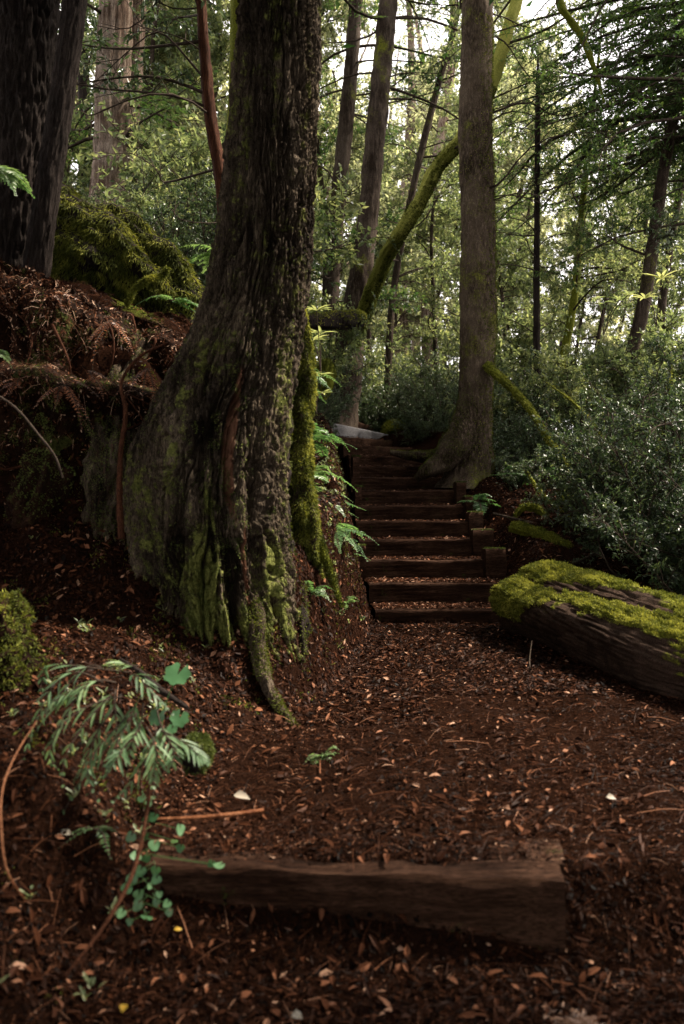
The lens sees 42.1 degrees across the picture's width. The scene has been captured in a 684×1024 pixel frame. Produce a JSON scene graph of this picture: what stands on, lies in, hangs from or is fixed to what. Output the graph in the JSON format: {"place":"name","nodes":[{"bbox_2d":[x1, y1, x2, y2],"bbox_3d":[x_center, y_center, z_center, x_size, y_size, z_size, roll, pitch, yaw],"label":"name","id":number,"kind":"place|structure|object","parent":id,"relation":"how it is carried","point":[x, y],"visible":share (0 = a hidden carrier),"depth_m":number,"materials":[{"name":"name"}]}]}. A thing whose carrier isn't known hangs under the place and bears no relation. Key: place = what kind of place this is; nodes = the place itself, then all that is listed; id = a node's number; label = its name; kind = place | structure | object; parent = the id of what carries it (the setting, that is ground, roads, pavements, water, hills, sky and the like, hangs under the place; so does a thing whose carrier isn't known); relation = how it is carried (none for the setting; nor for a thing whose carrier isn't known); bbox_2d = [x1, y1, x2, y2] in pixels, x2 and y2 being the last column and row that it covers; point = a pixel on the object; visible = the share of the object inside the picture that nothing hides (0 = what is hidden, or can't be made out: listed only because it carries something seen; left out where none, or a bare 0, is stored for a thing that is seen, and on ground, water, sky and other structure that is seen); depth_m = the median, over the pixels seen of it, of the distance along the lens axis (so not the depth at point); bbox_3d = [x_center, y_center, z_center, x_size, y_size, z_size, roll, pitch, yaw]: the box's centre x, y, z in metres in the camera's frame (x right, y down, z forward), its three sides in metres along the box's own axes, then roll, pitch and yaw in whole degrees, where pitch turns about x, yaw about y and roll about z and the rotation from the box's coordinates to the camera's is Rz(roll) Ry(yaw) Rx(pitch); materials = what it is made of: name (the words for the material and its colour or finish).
{"place":"outdoors","nodes":[
{"label":"outdoors","id":0,"kind":"place"},
{"bbox_2d":[0,279,683,1023],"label":"ground","id":1,"kind":"structure","parent":0,"point":[224,779],"depth_m":3.30,"materials":[{"name":"brown plant"}]},
{"bbox_2d":[0,588,50,696],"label":"mossy mound","id":2,"kind":"object","parent":1,"relation":"on","point":[21,658],"visible":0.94,"depth_m":3.58,"materials":[{"name":"plant"}]},
{"bbox_2d":[4,446,75,528],"bbox_3d":[-1.657,-0.127,4.861,0.333,0.536,0.360,0,0,36],"label":"boulder","id":3,"kind":"object","parent":1,"relation":"on","point":[43,488],"visible":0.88,"depth_m":4.78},
{"bbox_2d":[23,0,87,277],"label":"tree","id":4,"kind":"object","parent":1,"relation":"on","point":[39,248],"visible":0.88,"depth_m":5.44,"materials":[{"name":"brown plant"}]},
{"bbox_2d":[0,259,184,493],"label":"bank face","id":5,"kind":"object","parent":1,"relation":"on","point":[49,337],"visible":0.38,"depth_m":5.12},
{"bbox_2d":[0,165,34,197],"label":"fern","id":6,"kind":"object","parent":5,"relation":"on","point":[8,175],"visible":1,"depth_m":5.00,"materials":[{"name":"green plant"}]},
{"bbox_2d":[50,182,205,322],"bbox_3d":[-1.644,-1.693,6.468,2.116,1.873,0.914,0,0,19],"label":"mossy boulder","id":7,"kind":"object","parent":5,"relation":"on","point":[118,251],"visible":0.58,"depth_m":6.22,"materials":[{"name":"green plant"}]},
{"bbox_2d":[116,342,167,539],"bbox_3d":[-1.087,-0.383,4.728,0.280,1.057,0.167,0,0,-38],"label":"hanging root","id":8,"kind":"object","parent":5,"relation":"hanging from","point":[119,511],"visible":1,"depth_m":4.68,"materials":[{"name":"brown plant"}]},
{"bbox_2d":[19,660,209,813],"bbox_3d":[-0.778,0.724,2.884,0.682,0.436,0.414,0,0,43],"label":"fern","id":9,"kind":"object","parent":1,"relation":"on","point":[123,738],"visible":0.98,"depth_m":2.85,"materials":[{"name":"green plant"}]},
{"bbox_2d":[79,336,152,549],"bbox_3d":[-1.312,-0.370,5.078,0.487,1.379,0.691,0,0,-9],"label":"rotten stump","id":10,"kind":"object","parent":1,"relation":"on","point":[98,480],"visible":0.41,"depth_m":4.86,"materials":[{"name":"brown wood"}]},
{"bbox_2d":[63,77,172,199],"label":"shrub","id":11,"kind":"object","parent":1,"relation":"on","point":[67,169],"visible":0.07,"depth_m":13.02,"materials":[{"name":"green plant"}]},
{"bbox_2d":[59,0,196,202],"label":"tree","id":12,"kind":"object","parent":1,"relation":"on","point":[141,44],"visible":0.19,"depth_m":12.20,"materials":[{"name":"green plant"}]},
{"bbox_2d":[60,0,218,206],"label":"tree","id":13,"kind":"object","parent":1,"relation":"on","point":[110,12],"visible":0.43,"depth_m":11.81,"materials":[{"name":"brown plant"}]},
{"bbox_2d":[57,0,226,223],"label":"tree","id":14,"kind":"object","parent":1,"relation":"on","point":[206,91],"visible":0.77,"depth_m":6.87,"materials":[{"name":"green plant"}]},
{"bbox_2d":[60,0,229,151],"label":"tree","id":15,"kind":"object","parent":1,"relation":"on","point":[179,102],"visible":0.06,"depth_m":16.06,"materials":[{"name":"green plant"}]},
{"bbox_2d":[67,121,223,244],"bbox_3d":[-1.744,-3.267,10.086,2.575,2.099,2.542,0,0,-26],"label":"shrub","id":16,"kind":"object","parent":1,"relation":"on","point":[195,158],"visible":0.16,"depth_m":9.21,"materials":[{"name":"green plant"}]},
{"bbox_2d":[123,265,170,308],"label":"fallen branch","id":17,"kind":"object","parent":1,"relation":"on","point":[144,281],"visible":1,"depth_m":5.86,"materials":[{"name":"green plant"}]},
{"bbox_2d":[104,188,193,247],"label":"shrub","id":18,"kind":"object","parent":1,"relation":"on","point":[144,199],"visible":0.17,"depth_m":8.83,"materials":[{"name":"green plant"}]},
{"bbox_2d":[73,0,228,159],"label":"tree","id":19,"kind":"object","parent":1,"relation":"on","point":[158,51],"visible":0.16,"depth_m":15.18,"materials":[{"name":"green plant"}]},
{"bbox_2d":[148,662,190,740],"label":"plant","id":20,"kind":"object","parent":1,"relation":"on","point":[172,676],"visible":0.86,"depth_m":3.16,"materials":[{"name":"green plant"}]},
{"bbox_2d":[117,789,224,925],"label":"creeper","id":21,"kind":"object","parent":1,"relation":"on","point":[146,859],"visible":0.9,"depth_m":2.66,"materials":[{"name":"green plant"}]},
{"bbox_2d":[64,755,152,976],"bbox_3d":[-0.646,1.011,2.619,0.072,0.443,0.566,0,0,11],"label":"tendril","id":22,"kind":"object","parent":21,"relation":"attached to","point":[121,897],"visible":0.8,"depth_m":2.59,"materials":[{"name":"brown plant"}]},
{"bbox_2d":[133,195,216,284],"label":"shrub","id":23,"kind":"object","parent":1,"relation":"on","point":[175,218],"visible":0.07,"depth_m":8.28,"materials":[{"name":"green plant"}]},
{"bbox_2d":[140,174,215,285],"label":"shrub","id":24,"kind":"object","parent":1,"relation":"on","point":[152,216],"visible":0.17,"depth_m":7.90,"materials":[{"name":"green plant"}]},
{"bbox_2d":[0,411,365,1001],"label":"ground cover","id":25,"kind":"object","parent":1,"relation":"on","point":[84,975],"visible":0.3,"depth_m":3.63,"materials":[{"name":"green plant"}]},
{"bbox_2d":[2,347,365,1003],"bbox_3d":[-1.406,-0.189,5.902,3.209,3.062,7.417,0,0,0],"label":"ground moss","id":26,"kind":"object","parent":1,"relation":"on","point":[196,728],"visible":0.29,"depth_m":4.43,"materials":[{"name":"plant"}]},
{"bbox_2d":[179,730,215,775],"bbox_3d":[-0.514,0.856,3.158,0.133,0.149,0.144,0,0,36],"label":"mossy stone","id":27,"kind":"object","parent":1,"relation":"on","point":[202,739],"visible":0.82,"depth_m":3.13,"materials":[{"name":"green plant"}]},
{"bbox_2d":[71,86,363,252],"bbox_3d":[-2.324,-3.995,12.304,3.814,3.115,3.863,0,0,-34],"label":"shrub","id":28,"kind":"object","parent":1,"relation":"on","point":[136,133],"visible":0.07,"depth_m":10.82,"materials":[{"name":"green plant"}]},
{"bbox_2d":[125,136,325,284],"bbox_3d":[-1.299,-2.841,9.194,2.430,2.061,2.156,0,0,-10],"label":"shrub","id":29,"kind":"object","parent":1,"relation":"on","point":[213,207],"visible":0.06,"depth_m":9.12,"materials":[{"name":"green plant"}]},
{"bbox_2d":[122,0,345,727],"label":"old cedar","id":30,"kind":"object","parent":1,"relation":"on","point":[220,500],"visible":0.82,"depth_m":4.68,"materials":[{"name":"brown plant"}]},
{"bbox_2d":[141,0,330,166],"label":"tree","id":31,"kind":"object","parent":1,"relation":"on","point":[218,23],"visible":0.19,"depth_m":15.47,"materials":[{"name":"green plant"}]},
{"bbox_2d":[0,0,493,266],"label":"tree","id":32,"kind":"object","parent":1,"relation":"on","point":[28,36],"visible":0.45,"depth_m":5.55,"materials":[{"name":"brown plant"}]},
{"bbox_2d":[115,78,416,276],"bbox_3d":[-1.796,-3.934,12.270,4.120,3.260,4.068,0,0,42],"label":"shrub","id":33,"kind":"object","parent":1,"relation":"on","point":[352,259],"visible":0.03,"depth_m":12.38,"materials":[{"name":"green plant"}]},
{"bbox_2d":[315,360,366,434],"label":"shrub","id":34,"kind":"object","parent":1,"relation":"on","point":[336,419],"visible":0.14,"depth_m":12.40,"materials":[{"name":"green plant"}]},
{"bbox_2d":[306,287,397,389],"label":"shrub","id":35,"kind":"object","parent":1,"relation":"on","point":[350,334],"visible":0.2,"depth_m":13.01,"materials":[{"name":"green plant"}]},
{"bbox_2d":[147,835,565,952],"bbox_3d":[0.064,1.216,2.822,1.327,0.269,0.378,0,0,0],"label":"timber step","id":36,"kind":"object","parent":1,"relation":"on","point":[515,898],"visible":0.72,"depth_m":2.70,"materials":[{"name":"wood"}]},
{"bbox_2d":[309,64,408,364],"bbox_3d":[-0.102,-6.824,23.272,3.820,11.089,4.065,0,0,33],"label":"tree","id":37,"kind":"object","parent":1,"relation":"on","point":[314,285],"visible":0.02,"depth_m":23.13,"materials":[{"name":"green plant"}]},
{"bbox_2d":[312,0,426,336],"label":"tree","id":38,"kind":"object","parent":1,"relation":"on","point":[329,33],"visible":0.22,"depth_m":18.57,"materials":[{"name":"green plant"}]},
{"bbox_2d":[312,70,439,379],"bbox_3d":[0.609,-5.657,20.144,2.783,9.030,3.508,0,0,35],"label":"tree","id":39,"kind":"object","parent":1,"relation":"on","point":[369,332],"visible":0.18,"depth_m":19.90,"materials":[{"name":"green plant"}]},
{"bbox_2d":[358,379,406,431],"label":"shrub","id":40,"kind":"object","parent":1,"relation":"on","point":[376,425],"visible":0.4,"depth_m":15.23,"materials":[{"name":"green plant"}]},
{"bbox_2d":[347,0,460,365],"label":"tree","id":41,"kind":"object","parent":1,"relation":"on","point":[411,44],"visible":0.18,"depth_m":26.48,"materials":[{"name":"green plant"}]},
{"bbox_2d":[366,368,447,424],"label":"shrub","id":42,"kind":"object","parent":1,"relation":"on","point":[389,401],"visible":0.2,"depth_m":14.84,"materials":[{"name":"green plant"}]},
{"bbox_2d":[355,147,459,373],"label":"tree","id":43,"kind":"object","parent":1,"relation":"on","point":[396,330],"visible":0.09,"depth_m":21.88,"materials":[{"name":"green plant"}]},
{"bbox_2d":[311,0,525,357],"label":"tree","id":44,"kind":"object","parent":1,"relation":"on","point":[343,141],"visible":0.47,"depth_m":15.89,"materials":[{"name":"green plant"}]},
{"bbox_2d":[391,403,450,445],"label":"shrub","id":45,"kind":"object","parent":1,"relation":"on","point":[417,427],"visible":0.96,"depth_m":12.91,"materials":[{"name":"green plant"}]},
{"bbox_2d":[320,0,543,415],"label":"tree","id":46,"kind":"object","parent":1,"relation":"on","point":[418,168],"visible":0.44,"depth_m":15.94,"materials":[{"name":"green plant"}]},
{"bbox_2d":[375,608,498,623],"bbox_3d":[0.759,0.870,7.114,0.987,0.203,0.143,0,0,0],"label":"timber step","id":47,"kind":"object","parent":1,"relation":"on","point":[469,615],"visible":0.55,"depth_m":7.05,"materials":[{"name":"wood"}]},
{"bbox_2d":[373,70,508,390],"bbox_3d":[2.004,-5.497,19.950,3.508,9.325,2.783,0,0,-26],"label":"tree","id":48,"kind":"object","parent":1,"relation":"on","point":[422,235],"visible":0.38,"depth_m":19.84,"materials":[{"name":"green plant"}]},
{"bbox_2d":[390,352,502,431],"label":"shrub","id":49,"kind":"object","parent":1,"relation":"on","point":[446,387],"visible":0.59,"depth_m":13.54,"materials":[{"name":"green plant"}]},
{"bbox_2d":[376,42,526,379],"bbox_3d":[3.151,-8.081,27.191,4.878,13.636,4.584,0,0,-4],"label":"tree","id":50,"kind":"object","parent":1,"relation":"on","point":[414,316],"visible":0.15,"depth_m":26.88,"materials":[{"name":"green plant"}]},
{"bbox_2d":[383,0,520,376],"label":"tree","id":51,"kind":"object","parent":1,"relation":"on","point":[442,121],"visible":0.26,"depth_m":24.14,"materials":[{"name":"green plant"}]},
{"bbox_2d":[319,0,615,427],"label":"tree","id":52,"kind":"object","parent":1,"relation":"on","point":[386,17],"visible":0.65,"depth_m":14.21,"materials":[{"name":"brown plant"}]},
{"bbox_2d":[469,528,493,556],"bbox_3d":[1.360,0.326,8.631,0.225,0.340,0.180,0,0,0],"label":"timber post","id":53,"kind":"object","parent":1,"relation":"on","point":[481,538],"visible":0.76,"depth_m":8.56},
{"bbox_2d":[347,0,616,347],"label":"tree","id":54,"kind":"object","parent":1,"relation":"on","point":[417,205],"visible":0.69,"depth_m":12.36,"materials":[{"name":"green plant"}]},
{"bbox_2d":[308,309,368,331],"bbox_3d":[-0.017,-2.642,12.123,0.759,0.906,3.053,0,0,22],"label":"fallen log","id":55,"kind":"object","parent":54,"relation":"attached to","point":[336,319],"visible":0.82,"depth_m":11.34,"materials":[{"name":"green plant"}]},
{"bbox_2d":[432,143,541,381],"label":"tree","id":56,"kind":"object","parent":1,"relation":"on","point":[511,301],"visible":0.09,"depth_m":23.89,"materials":[{"name":"green plant"}]},
{"bbox_2d":[390,0,593,488],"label":"tree","id":57,"kind":"object","parent":1,"relation":"on","point":[463,451],"visible":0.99,"depth_m":10.52,"materials":[{"name":"brown plant"}]},
{"bbox_2d":[481,547,505,579],"bbox_3d":[1.388,0.497,8.092,0.215,0.360,0.188,0,0,0],"label":"timber post","id":58,"kind":"object","parent":1,"relation":"on","point":[494,561],"visible":0.83,"depth_m":8.01,"materials":[{"name":"wood"}]},
{"bbox_2d":[404,302,583,421],"bbox_3d":[2.623,-2.253,15.160,3.090,2.758,3.051,0,0,2],"label":"shrub","id":59,"kind":"object","parent":1,"relation":"on","point":[517,343],"visible":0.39,"depth_m":14.46,"materials":[{"name":"green plant"}]},
{"bbox_2d":[437,107,557,409],"bbox_3d":[3.485,-4.631,19.138,2.504,7.859,3.157,0,0,32],"label":"tree","id":60,"kind":"object","parent":1,"relation":"on","point":[511,277],"visible":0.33,"depth_m":18.91,"materials":[{"name":"green plant"}]},
{"bbox_2d":[433,346,562,442],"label":"shrub","id":61,"kind":"object","parent":1,"relation":"on","point":[523,376],"visible":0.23,"depth_m":12.51,"materials":[{"name":"green plant"}]},
{"bbox_2d":[439,46,589,392],"bbox_3d":[4.756,-7.031,24.103,4.065,12.275,3.820,0,0,10],"label":"tree","id":62,"kind":"object","parent":1,"relation":"on","point":[513,155],"visible":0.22,"depth_m":23.73,"materials":[{"name":"green plant"}]},
{"bbox_2d":[435,0,598,362],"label":"tree","id":63,"kind":"object","parent":1,"relation":"on","point":[505,83],"visible":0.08,"depth_m":27.79,"materials":[{"name":"green plant"}]},
{"bbox_2d":[453,382,583,454],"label":"shrub","id":64,"kind":"object","parent":1,"relation":"on","point":[499,419],"visible":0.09,"depth_m":11.62,"materials":[{"name":"green plant"}]},
{"bbox_2d":[491,448,549,490],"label":"shrub","id":65,"kind":"object","parent":1,"relation":"on","point":[510,479],"visible":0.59,"depth_m":10.07,"materials":[{"name":"green plant"}]},
{"bbox_2d":[443,344,607,439],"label":"shrub","id":66,"kind":"object","parent":1,"relation":"on","point":[543,366],"visible":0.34,"depth_m":12.48,"materials":[{"name":"green plant"}]},
{"bbox_2d":[483,361,575,473],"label":"fallen branch","id":67,"kind":"object","parent":1,"relation":"on","point":[493,371],"visible":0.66,"depth_m":10.12,"materials":[{"name":"green plant"}]},
{"bbox_2d":[449,49,614,407],"bbox_3d":[2.715,-3.760,13.149,2.326,5.880,2.090,0,0,0],"label":"tree","id":68,"kind":"object","parent":1,"relation":"on","point":[536,294],"visible":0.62,"depth_m":12.96,"materials":[{"name":"green plant"}]},
{"bbox_2d":[507,520,573,547],"bbox_3d":[1.999,0.382,8.130,0.288,0.622,1.198,0,0,-29],"label":"fallen log","id":69,"kind":"object","parent":1,"relation":"on","point":[522,528],"visible":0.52,"depth_m":8.35,"materials":[{"name":"green plant"}]},
{"bbox_2d":[492,411,601,475],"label":"shrub","id":70,"kind":"object","parent":1,"relation":"on","point":[520,426],"visible":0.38,"depth_m":10.70,"materials":[{"name":"green plant"}]},
{"bbox_2d":[443,0,683,291],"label":"tree","id":71,"kind":"object","parent":1,"relation":"on","point":[645,116],"visible":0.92,"depth_m":11.80,"materials":[{"name":"green plant"}]},
{"bbox_2d":[539,1001,606,1023],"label":"rotten wood","id":72,"kind":"object","parent":1,"relation":"on","point":[580,1019],"visible":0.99,"depth_m":2.32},
{"bbox_2d":[541,166,607,429],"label":"tree","id":73,"kind":"object","parent":1,"relation":"on","point":[566,258],"visible":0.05,"depth_m":29.82,"materials":[{"name":"green plant"}]},
{"bbox_2d":[504,443,650,524],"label":"shrub","id":74,"kind":"object","parent":1,"relation":"on","point":[536,466],"visible":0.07,"depth_m":8.83,"materials":[{"name":"green plant"}]},
{"bbox_2d":[540,184,627,404],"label":"tree","id":75,"kind":"object","parent":1,"relation":"on","point":[582,312],"visible":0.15,"depth_m":18.33,"materials":[{"name":"green plant"}]},
{"bbox_2d":[488,558,683,700],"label":"fallen log","id":76,"kind":"object","parent":1,"relation":"on","point":[629,631],"visible":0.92,"depth_m":5.48,"materials":[{"name":"brown wood"}]},
{"bbox_2d":[493,338,683,435],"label":"shrub","id":77,"kind":"object","parent":1,"relation":"on","point":[630,374],"visible":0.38,"depth_m":11.52,"materials":[{"name":"green plant"}]},
{"bbox_2d":[496,0,683,396],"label":"tree","id":78,"kind":"object","parent":1,"relation":"on","point":[572,296],"visible":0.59,"depth_m":13.52,"materials":[{"name":"green plant"}]},
{"bbox_2d":[515,379,678,479],"bbox_3d":[3.084,-0.701,10.784,2.102,1.739,1.426,0,0,6],"label":"shrub","id":79,"kind":"object","parent":1,"relation":"on","point":[545,417],"visible":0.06,"depth_m":10.83,"materials":[{"name":"green plant"}]},
{"bbox_2d":[514,362,683,555],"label":"shrub","id":80,"kind":"object","parent":1,"relation":"on","point":[614,441],"visible":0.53,"depth_m":7.83,"materials":[{"name":"green plant"}]},
{"bbox_2d":[542,130,665,386],"bbox_3d":[5.008,-4.108,16.834,2.226,7.418,2.806,0,0,-31],"label":"tree","id":81,"kind":"object","parent":1,"relation":"on","point":[614,247],"visible":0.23,"depth_m":16.72,"materials":[{"name":"green plant"}]},
{"bbox_2d":[539,323,683,422],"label":"shrub","id":82,"kind":"object","parent":1,"relation":"on","point":[669,341],"visible":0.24,"depth_m":11.53,"materials":[{"name":"green plant"}]},
{"bbox_2d":[546,402,683,593],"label":"shrub","id":83,"kind":"object","parent":1,"relation":"on","point":[665,453],"visible":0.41,"depth_m":7.29,"materials":[{"name":"green plant"}]},
{"bbox_2d":[546,301,683,416],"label":"shrub","id":84,"kind":"object","parent":1,"relation":"on","point":[674,319],"visible":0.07,"depth_m":13.82,"materials":[{"name":"green plant"}]},
{"bbox_2d":[551,334,683,521],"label":"shrub","id":85,"kind":"object","parent":1,"relation":"on","point":[664,404],"visible":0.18,"depth_m":8.36,"materials":[{"name":"green plant"}]},
{"bbox_2d":[558,12,683,423],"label":"tree","id":86,"kind":"object","parent":1,"relation":"on","point":[650,254],"visible":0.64,"depth_m":11.93,"materials":[{"name":"green plant"}]},
{"bbox_2d":[574,122,674,349],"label":"tree","id":87,"kind":"object","parent":1,"relation":"on","point":[618,329],"visible":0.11,"depth_m":24.92,"materials":[{"name":"green plant"}]},
{"bbox_2d":[574,436,683,595],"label":"shrub","id":88,"kind":"object","parent":1,"relation":"on","point":[671,559],"visible":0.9,"depth_m":6.49,"materials":[{"name":"green plant"}]},
{"bbox_2d":[577,120,683,412],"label":"tree","id":89,"kind":"object","parent":1,"relation":"on","point":[593,306],"visible":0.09,"depth_m":18.70,"materials":[{"name":"green plant"}]},
{"bbox_2d":[600,0,683,385],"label":"tree","id":90,"kind":"object","parent":1,"relation":"on","point":[662,304],"visible":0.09,"depth_m":13.95,"materials":[{"name":"green plant"}]},
{"bbox_2d":[620,334,683,462],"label":"shrub","id":91,"kind":"object","parent":1,"relation":"on","point":[680,393],"visible":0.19,"depth_m":10.74,"materials":[{"name":"green plant"}]},
{"bbox_2d":[625,170,683,361],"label":"tree","id":92,"kind":"object","parent":1,"relation":"on","point":[673,297],"visible":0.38,"depth_m":17.73,"materials":[{"name":"green plant"}]},
{"bbox_2d":[58,0,683,432],"label":"sky","id":93,"kind":"structure","parent":0,"point":[536,5],"materials":[{"name":"white"}]},
{"bbox_2d":[346,456,503,609],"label":"path","id":94,"kind":"structure","parent":0,"point":[412,603],"depth_m":7.87,"materials":[{"name":"soil"}]},
{"bbox_2d":[339,445,411,458],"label":"timber step","id":95,"kind":"object","parent":94,"relation":"on","point":[344,452],"visible":0.45,"depth_m":12.42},
{"bbox_2d":[347,455,423,469],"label":"timber step","id":96,"kind":"object","parent":94,"relation":"on","point":[366,460],"visible":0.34,"depth_m":11.83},
{"bbox_2d":[349,466,436,481],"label":"timber step","id":97,"kind":"object","parent":94,"relation":"on","point":[396,471],"visible":0.38,"depth_m":11.26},
{"bbox_2d":[351,477,442,493],"bbox_3d":[0.699,-0.322,10.784,1.177,0.203,0.143,0,0,-3],"label":"timber step","id":98,"kind":"object","parent":94,"relation":"on","point":[382,483],"visible":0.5,"depth_m":10.72,"materials":[{"name":"wood"}]},
{"bbox_2d":[352,490,453,503],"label":"timber step","id":99,"kind":"object","parent":94,"relation":"on","point":[412,497],"visible":0.59,"depth_m":10.19,"materials":[{"name":"wood"}]},
{"bbox_2d":[355,505,462,523],"bbox_3d":[0.743,0.027,9.725,1.206,0.206,0.142,0,0,-1],"label":"timber step","id":100,"kind":"object","parent":94,"relation":"on","point":[429,512],"visible":0.66,"depth_m":9.66,"materials":[{"name":"wood"}]},
{"bbox_2d":[356,520,467,537],"bbox_3d":[0.762,0.190,9.196,1.229,0.206,0.143,0,0,0],"label":"timber step","id":101,"kind":"object","parent":94,"relation":"on","point":[415,528],"visible":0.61,"depth_m":9.13,"materials":[{"name":"wood"}]},
{"bbox_2d":[359,539,471,556],"bbox_3d":[0.788,0.363,8.674,1.245,0.203,0.143,0,0,0],"label":"timber step","id":102,"kind":"object","parent":94,"relation":"on","point":[431,547],"visible":0.6,"depth_m":8.61,"materials":[{"name":"wood"}]},
{"bbox_2d":[369,582,498,604],"bbox_3d":[0.804,0.704,7.635,1.141,0.204,0.141,0,0,0],"label":"timber step","id":103,"kind":"object","parent":94,"relation":"on","point":[380,592],"visible":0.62,"depth_m":7.57,"materials":[{"name":"wood"}]},
{"bbox_2d":[363,559,506,580],"bbox_3d":[0.837,0.533,8.155,1.326,0.207,0.143,0,0,0],"label":"timber step","id":104,"kind":"object","parent":94,"relation":"on","point":[449,568],"visible":0.59,"depth_m":8.09,"materials":[{"name":"wood"}]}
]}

